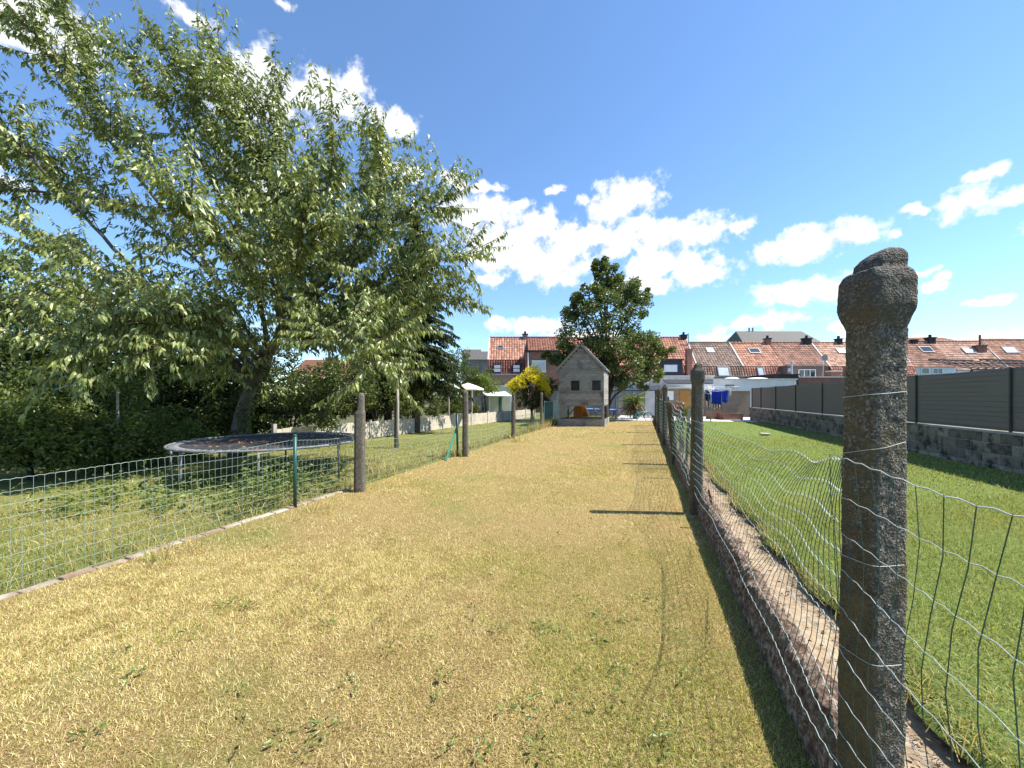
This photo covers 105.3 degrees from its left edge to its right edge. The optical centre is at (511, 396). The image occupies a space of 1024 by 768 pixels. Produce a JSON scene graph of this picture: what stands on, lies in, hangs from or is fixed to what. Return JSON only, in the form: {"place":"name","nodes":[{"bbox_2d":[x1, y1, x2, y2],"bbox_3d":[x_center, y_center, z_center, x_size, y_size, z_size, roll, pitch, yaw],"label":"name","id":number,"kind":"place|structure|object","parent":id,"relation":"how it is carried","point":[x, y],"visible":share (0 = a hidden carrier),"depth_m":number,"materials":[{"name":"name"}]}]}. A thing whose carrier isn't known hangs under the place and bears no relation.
{"place":"outdoors","nodes":[
{"label":"outdoors","id":0,"kind":"place"},
{"bbox_2d":[0,413,571,594],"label":"grass ground","id":1,"kind":"structure","parent":0,"point":[6,486],"depth_m":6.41,"materials":[{"name":"plant"}]},
{"bbox_2d":[47,376,67,466],"bbox_3d":[-9.791,0.475,8.400,0.478,2.052,0.057,0,0,0],"label":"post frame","id":2,"kind":"object","parent":1,"relation":"on","point":[53,386],"visible":0.24,"depth_m":8.38,"materials":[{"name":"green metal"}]},
{"bbox_2d":[0,369,137,479],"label":"bramble bush","id":3,"kind":"object","parent":1,"relation":"on","point":[37,433],"visible":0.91,"depth_m":7.04,"materials":[{"name":"green plant"}]},
{"bbox_2d":[116,390,118,469],"bbox_3d":[-8.079,0.658,8.000,0.041,1.684,0.041,0,0,-4],"label":"wooden stake","id":4,"kind":"object","parent":1,"relation":"on","point":[117,401],"visible":0.31,"depth_m":7.98,"materials":[{"name":"brown wood"}]},
{"bbox_2d":[54,374,219,474],"bbox_3d":[-8.517,0.470,8.761,3.125,2.095,2.890,0,0,19],"label":"bramble bush","id":5,"kind":"object","parent":1,"relation":"on","point":[147,438],"visible":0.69,"depth_m":8.44,"materials":[{"name":"green plant"}]},
{"bbox_2d":[4,454,348,518],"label":"leafy weeds","id":6,"kind":"object","parent":1,"relation":"on","point":[231,496],"visible":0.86,"depth_m":5.50,"materials":[{"name":"green plant"}]},
{"bbox_2d":[0,487,353,600],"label":"brick edging","id":7,"kind":"object","parent":1,"relation":"on","point":[77,573],"visible":0.53,"depth_m":3.66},
{"bbox_2d":[87,323,270,442],"bbox_3d":[-10.034,-0.585,11.953,5.315,4.199,3.399,0,0,-1],"label":"hedge shrub","id":8,"kind":"object","parent":1,"relation":"on","point":[208,411],"visible":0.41,"depth_m":11.11,"materials":[{"name":"green plant"}]},
{"bbox_2d":[190,367,312,433],"bbox_3d":[-8.479,0.184,12.831,3.802,2.656,2.778,0,0,19],"label":"hedge shrub","id":9,"kind":"object","parent":1,"relation":"on","point":[263,410],"visible":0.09,"depth_m":12.25,"materials":[{"name":"green plant"}]},
{"bbox_2d":[0,0,512,459],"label":"cherry tree","id":10,"kind":"object","parent":1,"relation":"on","point":[173,318],"visible":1,"depth_m":8.24,"materials":[{"name":"green plant"}]},
{"bbox_2d":[163,432,353,489],"bbox_3d":[-4.680,1.169,7.700,3.282,0.661,3.282,0,0,19],"label":"trampoline","id":11,"kind":"object","parent":1,"relation":"on","point":[225,443],"visible":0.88,"depth_m":7.27,"materials":[{"name":"metal"}]},
{"bbox_2d":[195,434,339,448],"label":"fallen leaves","id":12,"kind":"object","parent":11,"relation":"on","point":[275,440],"visible":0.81,"depth_m":7.53,"materials":[{"name":"brown plant"}]},
{"bbox_2d":[0,411,541,591],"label":"wire fence","id":13,"kind":"object","parent":1,"relation":"on","point":[516,422],"visible":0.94,"depth_m":4.11,"materials":[{"name":"green metal"}]},
{"bbox_2d":[233,345,376,432],"bbox_3d":[-6.432,-0.174,12.008,4.266,3.371,2.655,0,0,-12],"label":"ivy shrub","id":14,"kind":"object","parent":1,"relation":"on","point":[333,374],"visible":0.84,"depth_m":11.72,"materials":[{"name":"green plant"}]},
{"bbox_2d":[296,379,376,423],"bbox_3d":[-7.248,0.306,15.957,3.139,2.407,2.478,0,0,19],"label":"garden shrub","id":15,"kind":"object","parent":1,"relation":"on","point":[333,412],"visible":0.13,"depth_m":15.68,"materials":[{"name":"green plant"}]},
{"bbox_2d":[340,380,406,421],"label":"garden shrub","id":16,"kind":"object","parent":1,"relation":"on","point":[368,417],"visible":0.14,"depth_m":18.00,"materials":[{"name":"green plant"}]},
{"bbox_2d":[336,347,424,420],"bbox_3d":[-4.876,-0.213,14.630,3.048,3.438,2.902,0,0,-9],"label":"hedge shrub","id":17,"kind":"object","parent":1,"relation":"on","point":[370,402],"visible":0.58,"depth_m":14.45,"materials":[{"name":"green plant"}]},
{"bbox_2d":[346,283,432,419],"bbox_3d":[-5.604,-1.845,17.370,3.912,6.696,4.381,0,0,-21],"label":"spruce tree","id":18,"kind":"object","parent":1,"relation":"on","point":[387,416],"visible":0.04,"depth_m":16.99,"materials":[{"name":"green plant"}]},
{"bbox_2d":[394,384,398,447],"bbox_3d":[-3.385,0.530,11.453,0.166,1.942,0.109,0,0,19],"label":"wooden pole","id":19,"kind":"object","parent":1,"relation":"on","point":[396,419],"visible":0.9,"depth_m":11.41,"materials":[{"name":"grey wood"}]},
{"bbox_2d":[271,409,533,451],"bbox_3d":[-2.502,1.151,19.900,0.153,0.799,19.941,0,0,25],"label":"plank fence","id":20,"kind":"object","parent":1,"relation":"on","point":[381,428],"visible":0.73,"depth_m":16.35,"materials":[{"name":"concrete"}]},
{"bbox_2d":[346,219,474,431],"bbox_3d":[-4.323,-3.127,16.693,5.104,9.258,4.543,0,0,-26],"label":"spruce tree","id":21,"kind":"object","parent":1,"relation":"on","point":[434,358],"visible":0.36,"depth_m":16.11,"materials":[{"name":"green plant"}]},
{"bbox_2d":[399,391,445,418],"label":"garden shrub","id":22,"kind":"object","parent":1,"relation":"on","point":[430,412],"visible":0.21,"depth_m":20.31,"materials":[{"name":"green plant"}]},
{"bbox_2d":[425,392,462,416],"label":"garden shrub","id":23,"kind":"object","parent":1,"relation":"on","point":[433,405],"visible":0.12,"depth_m":22.23,"materials":[{"name":"green plant"}]},
{"bbox_2d":[433,347,481,413],"bbox_3d":[-3.616,-0.814,24.110,3.697,4.647,3.115,0,0,-5],"label":"leafy tree","id":24,"kind":"object","parent":1,"relation":"on","point":[469,379],"visible":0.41,"depth_m":24.17,"materials":[{"name":"green plant"}]},
{"bbox_2d":[444,399,480,414],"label":"garden shrub","id":25,"kind":"object","parent":1,"relation":"on","point":[460,407],"visible":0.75,"depth_m":22.06,"materials":[{"name":"green plant"}]},
{"bbox_2d":[456,383,483,391],"bbox_3d":[-2.206,0.400,19.500,1.529,2.200,1.528,0,0,19],"label":"parasol","id":26,"kind":"object","parent":1,"relation":"on","point":[467,386],"visible":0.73,"depth_m":19.04,"materials":[{"name":"white fabric"}]},
{"bbox_2d":[460,365,495,412],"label":"garden shrub","id":27,"kind":"object","parent":1,"relation":"on","point":[488,371],"visible":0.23,"depth_m":28.98,"materials":[{"name":"green plant"}]},
{"bbox_2d":[468,372,501,412],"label":"garden shrub","id":28,"kind":"object","parent":1,"relation":"on","point":[486,381],"visible":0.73,"depth_m":24.98,"materials":[{"name":"green plant"}]},
{"bbox_2d":[492,385,512,410],"bbox_3d":[-0.836,0.254,35.475,1.832,2.492,3.150,0,0,0],"label":"extension","id":29,"kind":"object","parent":1,"relation":"on","point":[503,388],"visible":0.32,"depth_m":34.00,"materials":[{"name":"white paint"}]},
{"bbox_2d":[0,413,1013,767],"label":"tall grass","id":30,"kind":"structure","parent":1,"relation":"on","point":[372,465],"depth_m":4.24,"materials":[{"name":"green plant"}]},
{"bbox_2d":[504,364,558,420],"bbox_3d":[1.358,-0.267,23.916,3.677,3.547,2.108,0,0,-8],"label":"flowering shrub","id":31,"kind":"object","parent":1,"relation":"on","point":[543,386],"visible":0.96,"depth_m":23.62,"materials":[{"name":"yellow plant"}]},
{"bbox_2d":[540,393,542,427],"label":"fence post","id":32,"kind":"object","parent":1,"relation":"on","point":[541,406],"visible":0.84,"depth_m":18.61,"materials":[{"name":"concrete"}]},
{"bbox_2d":[543,401,558,420],"bbox_3d":[2.319,0.860,23.222,0.827,1.280,1.669,0,0,2],"label":"plastic greenhouse","id":33,"kind":"object","parent":1,"relation":"on","point":[550,408],"visible":0.76,"depth_m":22.67,"materials":[{"name":"teal"}]},
{"bbox_2d":[552,390,654,415],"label":"garden wall","id":34,"kind":"structure","parent":1,"relation":"on","point":[555,395],"depth_m":30.93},
{"bbox_2d":[0,419,812,767],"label":"lawn","id":35,"kind":"structure","parent":0,"point":[296,527],"depth_m":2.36,"materials":[{"name":"yellow plant"}]},
{"bbox_2d":[293,434,296,507],"bbox_3d":[-2.939,1.005,5.289,0.056,0.990,0.056,0,0,19],"label":"metal post","id":36,"kind":"object","parent":35,"relation":"on","point":[295,470],"visible":0.99,"depth_m":5.27,"materials":[{"name":"metal"}]},
{"bbox_2d":[34,517,638,757],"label":"dead leaves","id":37,"kind":"object","parent":35,"relation":"on","point":[271,663],"visible":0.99,"depth_m":2.13,"materials":[{"name":"brown plant"}]},
{"bbox_2d":[354,393,365,492],"bbox_3d":[-2.410,0.719,6.183,0.160,1.563,0.163,0,0,-6],"label":"fence post","id":38,"kind":"object","parent":35,"relation":"on","point":[359,451],"visible":0.99,"depth_m":6.11,"materials":[{"name":"concrete"}]},
{"bbox_2d":[68,517,699,765],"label":"lawn weeds","id":39,"kind":"object","parent":35,"relation":"on","point":[489,746],"visible":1,"depth_m":1.90,"materials":[{"name":"green plant"}]},
{"bbox_2d":[445,413,458,460],"bbox_3d":[-1.479,0.969,9.562,0.079,1.088,0.858,0,0,12],"label":"metal post","id":40,"kind":"object","parent":35,"relation":"on","point":[457,444],"visible":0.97,"depth_m":9.92,"materials":[{"name":"metal"}]},
{"bbox_2d":[462,390,467,456],"bbox_3d":[-1.177,0.668,9.838,0.154,1.663,0.153,0,0,-1],"label":"fence post","id":41,"kind":"object","parent":35,"relation":"on","point":[465,425],"visible":1,"depth_m":9.77,"materials":[{"name":"concrete"}]},
{"bbox_2d":[511,393,514,437],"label":"fence post","id":42,"kind":"object","parent":35,"relation":"on","point":[512,418],"visible":0.98,"depth_m":14.01,"materials":[{"name":"concrete"}]},
{"bbox_2d":[555,343,609,426],"bbox_3d":[3.918,-0.608,21.139,2.587,4.275,2.868,0,0,19],"label":"playhouse","id":43,"kind":"object","parent":35,"relation":"on","point":[582,369],"visible":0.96,"depth_m":19.92,"materials":[{"name":"grey wood"}]},
{"bbox_2d":[570,379,580,390],"bbox_3d":[3.244,-0.605,20.001,0.560,0.570,0.075,0,0,19],"label":"window","id":44,"kind":"structure","parent":43,"relation":"in","point":[575,384],"depth_m":20.00,"materials":[{"name":"glass"}]},
{"bbox_2d":[573,406,582,416],"bbox_3d":[3.740,0.820,22.021,0.560,0.640,0.030,0,0,19],"label":"orange board","id":45,"kind":"object","parent":43,"relation":"on","point":[578,412],"visible":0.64,"depth_m":22.00,"materials":[{"name":"wood"}]},
{"bbox_2d":[590,379,602,390],"bbox_3d":[4.248,-0.583,19.648,0.609,0.615,0.105,0,0,19],"label":"window","id":46,"kind":"structure","parent":43,"relation":"in","point":[596,384],"depth_m":19.66,"materials":[{"name":"glass"}]},
{"bbox_2d":[586,408,617,418],"bbox_3d":[6.221,1.165,27.300,2.400,0.670,2.400,0,0,19],"label":"trampoline","id":47,"kind":"object","parent":35,"relation":"on","point":[598,409],"visible":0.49,"depth_m":26.38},
{"bbox_2d":[540,255,676,416],"bbox_3d":[6.219,-3.710,24.031,8.734,10.465,3.860,0,0,-11],"label":"alder tree","id":48,"kind":"object","parent":35,"relation":"on","point":[600,348],"visible":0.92,"depth_m":23.83,"materials":[{"name":"green plant"}]},
{"bbox_2d":[656,388,660,432],"bbox_3d":[6.130,0.558,16.296,0.189,1.883,0.172,0,0,19],"label":"fence post","id":49,"kind":"object","parent":35,"relation":"on","point":[658,390],"visible":0.76,"depth_m":16.23,"materials":[{"name":"concrete"}]},
{"bbox_2d":[662,384,667,444],"bbox_3d":[4.748,0.548,12.121,0.163,1.903,0.161,0,0,19],"label":"fence post","id":50,"kind":"object","parent":35,"relation":"on","point":[664,389],"visible":0.74,"depth_m":12.06,"materials":[{"name":"concrete"}]},
{"bbox_2d":[666,401,677,464],"bbox_3d":[3.550,0.798,8.629,0.268,1.403,0.162,0,0,19],"label":"fence post","id":51,"kind":"object","parent":35,"relation":"on","point":[669,407],"visible":0.65,"depth_m":8.59,"materials":[{"name":"concrete"}]},
{"bbox_2d":[689,362,704,514],"bbox_3d":[2.370,0.528,4.993,0.170,1.943,0.157,0,0,5],"label":"fence post","id":52,"kind":"object","parent":35,"relation":"on","point":[697,375],"visible":0.84,"depth_m":4.94,"materials":[{"name":"concrete"}]},
{"bbox_2d":[837,247,917,767],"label":"fence post","id":53,"kind":"object","parent":35,"relation":"on","point":[877,301],"visible":0.91,"depth_m":1.11,"materials":[{"name":"concrete"}]},
{"bbox_2d":[481,392,511,412],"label":"garden shed","id":54,"kind":"structure","parent":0,"point":[497,401],"depth_m":29.55,"materials":[{"name":"white paint"}]},
{"bbox_2d":[0,0,1023,394],"label":"sky","id":55,"kind":"structure","parent":0,"point":[740,160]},
{"bbox_2d":[4,399,1023,464],"bbox_3d":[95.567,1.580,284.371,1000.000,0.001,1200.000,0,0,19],"label":"ground","id":56,"kind":"structure","parent":0,"point":[350,419],"depth_m":28.43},
{"bbox_2d":[0,247,137,361],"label":"background tree","id":57,"kind":"object","parent":56,"relation":"on","point":[3,276],"visible":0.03,"depth_m":16.23,"materials":[{"name":"green plant"}]},
{"bbox_2d":[0,291,147,446],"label":"hedge shrub","id":58,"kind":"object","parent":56,"relation":"on","point":[20,365],"visible":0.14,"depth_m":10.90,"materials":[{"name":"green plant"}]},
{"bbox_2d":[4,360,225,442],"bbox_3d":[-15.896,-0.108,14.010,12.499,3.257,4.432,0,0,5],"label":"hedge shrub","id":59,"kind":"object","parent":56,"relation":"on","point":[143,371],"depth_m":13.33,"materials":[{"name":"green plant"}]},
{"bbox_2d":[68,301,275,382],"bbox_3d":[-15.348,-1.498,17.703,8.491,6.064,5.216,0,0,-18],"label":"background tree","id":60,"kind":"object","parent":56,"relation":"on","point":[262,345],"depth_m":17.50,"materials":[{"name":"green plant"}]},
{"bbox_2d":[289,360,393,413],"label":"house","id":61,"kind":"structure","parent":56,"relation":"on","point":[313,363],"depth_m":35.98,"materials":[{"name":"red brick"}]},
{"bbox_2d":[466,351,487,409],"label":"house","id":62,"kind":"structure","parent":56,"relation":"on","point":[478,359],"depth_m":44.00,"materials":[{"name":"grey stone"}]},
{"bbox_2d":[487,331,527,410],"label":"terraced house","id":63,"kind":"structure","parent":56,"relation":"on","point":[506,359],"depth_m":38.03,"materials":[{"name":"tile"}]},
{"bbox_2d":[524,336,561,411],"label":"terraced house","id":64,"kind":"structure","parent":56,"relation":"on","point":[537,346],"depth_m":37.55,"materials":[{"name":"tile"}]},
{"bbox_2d":[532,360,545,372],"bbox_3d":[2.582,-2.920,37.535,1.352,1.168,0.090,0,0,0],"label":"window","id":65,"kind":"structure","parent":64,"relation":"in","point":[542,363],"depth_m":37.52,"materials":[{"name":"white paint"}]},
{"bbox_2d":[657,387,691,415],"bbox_3d":[11.834,0.407,28.225,2.098,2.186,1.650,0,0,0],"label":"extension","id":66,"kind":"object","parent":56,"relation":"on","point":[679,394],"visible":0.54,"depth_m":27.46,"materials":[{"name":"beige brick"}]},
{"bbox_2d":[645,391,654,415],"bbox_3d":[9.805,0.450,27.500,0.857,1.750,0.050,0,0,0],"label":"door panel","id":67,"kind":"structure","parent":66,"relation":"attached to","point":[650,404],"depth_m":27.48,"materials":[{"name":"white"}]},
{"bbox_2d":[680,390,689,413],"bbox_3d":[12.172,0.425,27.478,0.721,1.751,0.036,0,0,0],"label":"door","id":68,"kind":"structure","parent":66,"relation":"in","point":[684,394],"depth_m":27.46,"materials":[{"name":"wood"}]},
{"bbox_2d":[660,332,696,374],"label":"terraced house","id":69,"kind":"structure","parent":56,"relation":"on","point":[682,361],"depth_m":37.97,"materials":[{"name":"tile"}]},
{"bbox_2d":[647,375,714,389],"bbox_3d":[15.188,-0.178,35.475,4.898,3.356,3.150,0,0,0],"label":"extension","id":70,"kind":"object","parent":56,"relation":"on","point":[678,377],"visible":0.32,"depth_m":34.00,"materials":[{"name":"paint"}]},
{"bbox_2d":[649,379,713,389],"bbox_3d":[13.598,0.027,31.775,3.750,2.946,3.750,0,0,0],"label":"extension","id":71,"kind":"object","parent":56,"relation":"on","point":[678,382],"visible":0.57,"depth_m":30.60,"materials":[{"name":"paint"}]},
{"bbox_2d":[689,341,744,378],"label":"terraced house","id":72,"kind":"structure","parent":56,"relation":"on","point":[720,360],"depth_m":38.64,"materials":[{"name":"brown tile"}]},
{"bbox_2d":[717,366,730,375],"bbox_3d":[20.422,-2.459,37.707,1.150,1.009,0.498,0,0,0],"label":"roof window","id":73,"kind":"structure","parent":72,"relation":"in","point":[722,370],"depth_m":37.63,"materials":[{"name":"glass"}]},
{"bbox_2d":[703,390,750,416],"bbox_3d":[15.325,0.490,29.225,4.272,2.021,1.650,0,0,0],"label":"extension","id":74,"kind":"object","parent":56,"relation":"on","point":[738,401],"visible":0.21,"depth_m":28.50,"materials":[{"name":"beige brick"}]},
{"bbox_2d":[654,416,837,767],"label":"curb","id":75,"kind":"structure","parent":56,"relation":"on","point":[815,749],"depth_m":2.05,"materials":[{"name":"grey concrete"}]},
{"bbox_2d":[656,398,1023,767],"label":"wire fence","id":76,"kind":"object","parent":75,"relation":"on","point":[681,445],"visible":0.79,"depth_m":1.44,"materials":[{"name":"silver metal"}]},
{"bbox_2d":[705,377,797,410],"bbox_3d":[18.975,-0.057,33.225,6.610,3.114,5.650,0,0,0],"label":"extension","id":77,"kind":"object","parent":56,"relation":"on","point":[744,384],"visible":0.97,"depth_m":30.50,"materials":[{"name":"white paint"}]},
{"bbox_2d":[730,335,782,378],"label":"terraced house","id":78,"kind":"structure","parent":56,"relation":"on","point":[759,358],"depth_m":38.75,"materials":[{"name":"tile"}]},
{"bbox_2d":[726,328,819,341],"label":"house","id":79,"kind":"structure","parent":56,"relation":"on","point":[759,336],"depth_m":54.35,"materials":[{"name":"grey brick"}]},
{"bbox_2d":[750,374,800,384],"bbox_3d":[23.615,-0.234,35.225,2.137,3.467,3.650,0,0,0],"label":"extension","id":80,"kind":"object","parent":56,"relation":"on","point":[782,376],"visible":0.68,"depth_m":33.50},
{"bbox_2d":[770,335,830,375],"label":"terraced house","id":81,"kind":"structure","parent":56,"relation":"on","point":[803,356],"depth_m":38.69,"materials":[{"name":"tile"}]},
{"bbox_2d":[798,369,815,375],"bbox_3d":[27.857,-2.147,36.875,1.633,0.907,0.090,0,0,0],"label":"window","id":82,"kind":"structure","parent":81,"relation":"in","point":[804,372],"depth_m":36.86,"materials":[{"name":"white paint"}]},
{"bbox_2d":[799,376,844,413],"bbox_3d":[28.166,-0.148,35.975,6.042,3.297,3.150,0,0,0],"label":"extension","id":83,"kind":"object","parent":56,"relation":"on","point":[804,380],"visible":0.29,"depth_m":34.50,"materials":[{"name":"red brick"}]},
{"bbox_2d":[812,336,845,375],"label":"terraced house","id":84,"kind":"structure","parent":56,"relation":"on","point":[833,353],"depth_m":39.12,"materials":[{"name":"tile"}]},
{"bbox_2d":[907,361,916,375],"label":"terraced house","id":85,"kind":"structure","parent":56,"relation":"on","point":[910,365],"depth_m":37.81,"materials":[{"name":"tile"}]},
{"bbox_2d":[907,335,956,374],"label":"terraced house","id":86,"kind":"structure","parent":56,"relation":"on","point":[921,353],"depth_m":38.70,"materials":[{"name":"tile"}]},
{"bbox_2d":[918,346,934,352],"bbox_3d":[41.869,-4.760,39.501,1.200,0.732,0.663,0,0,0],"label":"roof window","id":87,"kind":"structure","parent":86,"relation":"in","point":[928,349],"depth_m":39.43,"materials":[{"name":"blue glass"}]},
{"bbox_2d":[928,359,1007,371],"bbox_3d":[29.532,-0.523,25.093,3.214,4.046,2.285,0,0,0],"label":"pergola","id":88,"kind":"object","parent":56,"relation":"on","point":[968,362],"visible":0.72,"depth_m":25.07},
{"bbox_2d":[934,335,1008,372],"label":"terraced house","id":89,"kind":"structure","parent":56,"relation":"on","point":[976,350],"depth_m":39.32,"materials":[{"name":"tile"}]},
{"bbox_2d":[961,347,976,352],"bbox_3d":[46.156,-4.662,39.508,1.100,0.711,0.607,0,0,0],"label":"roof window","id":90,"kind":"structure","parent":89,"relation":"in","point":[966,349],"depth_m":39.44,"materials":[{"name":"glass"}]},
{"bbox_2d":[979,359,1023,366],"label":"pergola","id":91,"kind":"object","parent":56,"relation":"on","point":[1011,363],"visible":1,"depth_m":25.68,"materials":[{"name":"wood"}]},
{"bbox_2d":[981,339,1023,366],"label":"terraced house","id":92,"kind":"structure","parent":56,"relation":"on","point":[1008,349],"depth_m":39.59,"materials":[{"name":"tile"}]},
{"bbox_2d":[1000,346,1020,352],"bbox_3d":[50.326,-4.722,39.473,1.400,0.799,0.653,0,0,0],"label":"roof window","id":93,"kind":"structure","parent":92,"relation":"in","point":[1007,349],"depth_m":39.43,"materials":[{"name":"glass"}]},
{"bbox_2d":[615,415,652,420],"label":"terrace","id":94,"kind":"structure","parent":0,"point":[627,418],"depth_m":26.45,"materials":[{"name":"concrete"}]},
{"bbox_2d":[617,391,648,418],"bbox_3d":[8.143,0.652,26.277,2.303,2.127,2.235,0,0,19],"label":"yucca palm","id":95,"kind":"object","parent":94,"relation":"on","point":[631,405],"visible":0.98,"depth_m":26.00,"materials":[{"name":"green plant"}]},
{"bbox_2d":[630,407,652,419],"bbox_3d":[8.146,1.089,24.600,1.378,0.841,0.452,0,0,7],"label":"bicycle","id":96,"kind":"object","parent":94,"relation":"on","point":[638,416],"visible":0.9,"depth_m":24.58,"materials":[{"name":"teal metal"}]},
{"bbox_2d":[674,416,755,421],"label":"paving","id":97,"kind":"structure","parent":0,"point":[746,419],"depth_m":21.99,"materials":[{"name":"concrete"}]},
{"bbox_2d":[673,404,690,420],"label":"rose bush","id":98,"kind":"object","parent":97,"relation":"on","point":[686,411],"visible":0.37,"depth_m":21.27,"materials":[{"name":"green plant"}]},
{"bbox_2d":[706,412,723,418],"bbox_3d":[12.246,1.120,23.560,0.761,0.420,0.720,0,0,0],"label":"brick planter","id":99,"kind":"object","parent":97,"relation":"on","point":[714,415],"visible":0.61,"depth_m":23.20,"materials":[{"name":"brick"}]},
{"bbox_2d":[718,413,742,419],"bbox_3d":[12.819,1.150,22.960,1.112,0.360,0.720,0,0,0],"label":"brick planter","id":100,"kind":"object","parent":97,"relation":"on","point":[730,416],"visible":0.93,"depth_m":22.60,"materials":[{"name":"brick"}]},
{"bbox_2d":[668,429,975,767],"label":"earth strip","id":101,"kind":"object","parent":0,"point":[937,752],"visible":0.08,"depth_m":2.42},
{"bbox_2d":[689,466,951,767],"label":"rubble","id":102,"kind":"object","parent":101,"relation":"on","point":[912,758],"visible":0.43,"depth_m":2.59,"materials":[{"name":"stone"}]},
{"bbox_2d":[674,420,1023,767],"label":"grass terrace","id":103,"kind":"structure","parent":0,"point":[935,727],"depth_m":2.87,"materials":[{"name":"green plant"}]},
{"bbox_2d":[684,386,738,421],"bbox_3d":[10.072,0.409,19.788,1.791,1.842,1.791,0,0,-10],"label":"rotary dryer","id":104,"kind":"object","parent":103,"relation":"on","point":[710,387],"visible":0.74,"depth_m":19.77,"materials":[{"name":"white paint"}]},
{"bbox_2d":[711,390,715,403],"bbox_3d":[10.102,0.003,19.525,0.236,0.751,0.100,0,0,10],"label":"towel","id":105,"kind":"object","parent":104,"relation":"hanging from","point":[713,396],"visible":1,"depth_m":19.53,"materials":[{"name":"blue fabric"}]},
{"bbox_2d":[716,389,721,404],"bbox_3d":[10.342,0.014,19.479,0.284,0.774,0.111,0,0,3],"label":"towel","id":106,"kind":"object","parent":104,"relation":"hanging from","point":[719,397],"visible":1,"depth_m":19.48,"materials":[{"name":"blue fabric"}]},
{"bbox_2d":[722,389,727,402],"bbox_3d":[10.620,-0.029,19.441,0.309,0.688,0.095,0,0,-10],"label":"towel","id":107,"kind":"object","parent":104,"relation":"hanging from","point":[724,396],"visible":1,"depth_m":19.42,"materials":[{"name":"blue fabric"}]},
{"bbox_2d":[749,407,1023,474],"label":"block wall","id":108,"kind":"structure","parent":103,"relation":"on","point":[999,450],"depth_m":7.85,"materials":[{"name":"concrete"}]},
{"bbox_2d":[751,367,1023,431],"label":"privacy screen","id":109,"kind":"object","parent":108,"relation":"on","point":[993,399],"visible":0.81,"depth_m":7.95,"materials":[{"name":"grey plastic"}]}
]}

